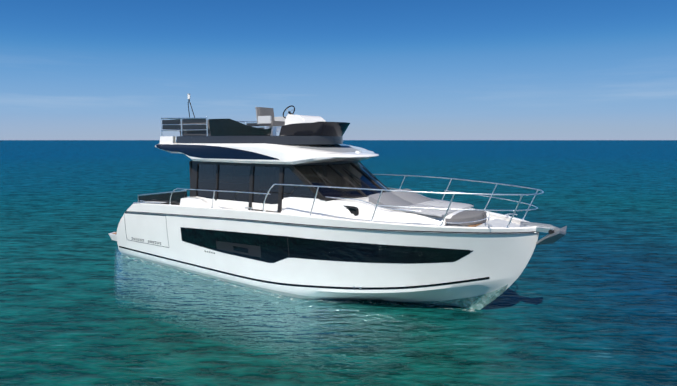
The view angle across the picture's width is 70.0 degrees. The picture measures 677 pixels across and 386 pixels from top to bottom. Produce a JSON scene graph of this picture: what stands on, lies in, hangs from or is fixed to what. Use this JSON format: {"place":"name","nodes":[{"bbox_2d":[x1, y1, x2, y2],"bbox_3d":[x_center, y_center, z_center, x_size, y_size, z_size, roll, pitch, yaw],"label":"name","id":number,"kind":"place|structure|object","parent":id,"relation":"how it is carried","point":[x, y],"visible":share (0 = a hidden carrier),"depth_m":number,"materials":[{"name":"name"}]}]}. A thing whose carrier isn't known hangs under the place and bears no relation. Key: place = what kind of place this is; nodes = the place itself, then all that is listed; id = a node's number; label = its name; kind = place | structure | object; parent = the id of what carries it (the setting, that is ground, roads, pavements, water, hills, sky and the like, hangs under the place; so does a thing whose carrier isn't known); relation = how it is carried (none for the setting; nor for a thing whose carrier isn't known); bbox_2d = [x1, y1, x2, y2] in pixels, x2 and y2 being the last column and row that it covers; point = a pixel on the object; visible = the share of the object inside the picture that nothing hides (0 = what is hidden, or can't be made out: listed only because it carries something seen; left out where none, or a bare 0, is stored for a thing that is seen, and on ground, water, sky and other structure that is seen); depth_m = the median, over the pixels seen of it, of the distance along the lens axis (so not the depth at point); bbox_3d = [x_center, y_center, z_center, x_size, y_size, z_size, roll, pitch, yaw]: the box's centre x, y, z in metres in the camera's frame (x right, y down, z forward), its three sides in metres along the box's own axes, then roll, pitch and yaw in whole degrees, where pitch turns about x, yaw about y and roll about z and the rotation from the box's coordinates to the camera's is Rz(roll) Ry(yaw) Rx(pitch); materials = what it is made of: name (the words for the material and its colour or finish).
{"place":"outdoors","nodes":[
{"label":"outdoors","id":0,"kind":"place"},
{"bbox_2d":[0,140,676,385],"bbox_3d":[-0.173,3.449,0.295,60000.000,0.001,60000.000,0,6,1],"label":"sea","id":1,"kind":"structure","parent":0,"point":[589,298],"depth_m":10.63,"materials":[{"name":"liquid"}]},
{"bbox_2d":[117,203,538,301],"bbox_3d":[-0.924,1.454,12.596,11.610,2.526,3.800,4,8,35],"label":"hull","id":2,"kind":"object","parent":1,"relation":"on","point":[500,260],"visible":0.58,"depth_m":9.96,"materials":[{"name":"white plastic"}]},
{"bbox_2d":[109,232,116,240],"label":"swim platform","id":3,"kind":"structure","parent":2,"relation":"on","point":[113,235],"depth_m":15.00,"materials":[{"name":"white plastic"}]},
{"bbox_2d":[138,136,486,226],"bbox_3d":[-0.989,-0.215,12.461,9.610,2.480,3.500,4,8,35],"label":"superstructure","id":4,"kind":"object","parent":2,"relation":"on","point":[289,152],"visible":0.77,"depth_m":11.15,"materials":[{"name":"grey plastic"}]},
{"bbox_2d":[161,94,325,135],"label":"flybridge fittings","id":5,"kind":"object","parent":4,"relation":"on","point":[194,126],"visible":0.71,"depth_m":12.81,"materials":[{"name":"grey plastic"}]},
{"bbox_2d":[197,119,387,203],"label":"glazing","id":6,"kind":"structure","parent":4,"relation":"attached to","point":[235,178],"depth_m":11.32,"materials":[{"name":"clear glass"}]},
{"bbox_2d":[121,252,507,310],"bbox_3d":[-1.138,1.775,12.786,11.090,0.695,3.862,4,8,35],"label":"hull bottom","id":7,"kind":"object","parent":2,"relation":"attached to","point":[479,302],"visible":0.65,"depth_m":10.22,"materials":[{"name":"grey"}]},
{"bbox_2d":[119,211,538,289],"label":"hull trim","id":8,"kind":"structure","parent":2,"relation":"attached to","point":[268,248],"depth_m":10.12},
{"bbox_2d":[133,189,566,244],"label":"deck fittings","id":9,"kind":"object","parent":2,"relation":"on","point":[413,199],"visible":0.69,"depth_m":9.96,"materials":[{"name":"grey fabric"}]},
{"bbox_2d":[169,174,543,227],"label":"railings","id":10,"kind":"object","parent":2,"relation":"on","point":[444,193],"visible":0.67,"depth_m":9.71,"materials":[{"name":"silver metal"}]},
{"bbox_2d":[0,0,676,139],"label":"sky","id":11,"kind":"structure","parent":0,"point":[70,69],"materials":[{"name":"blue"}]}
]}

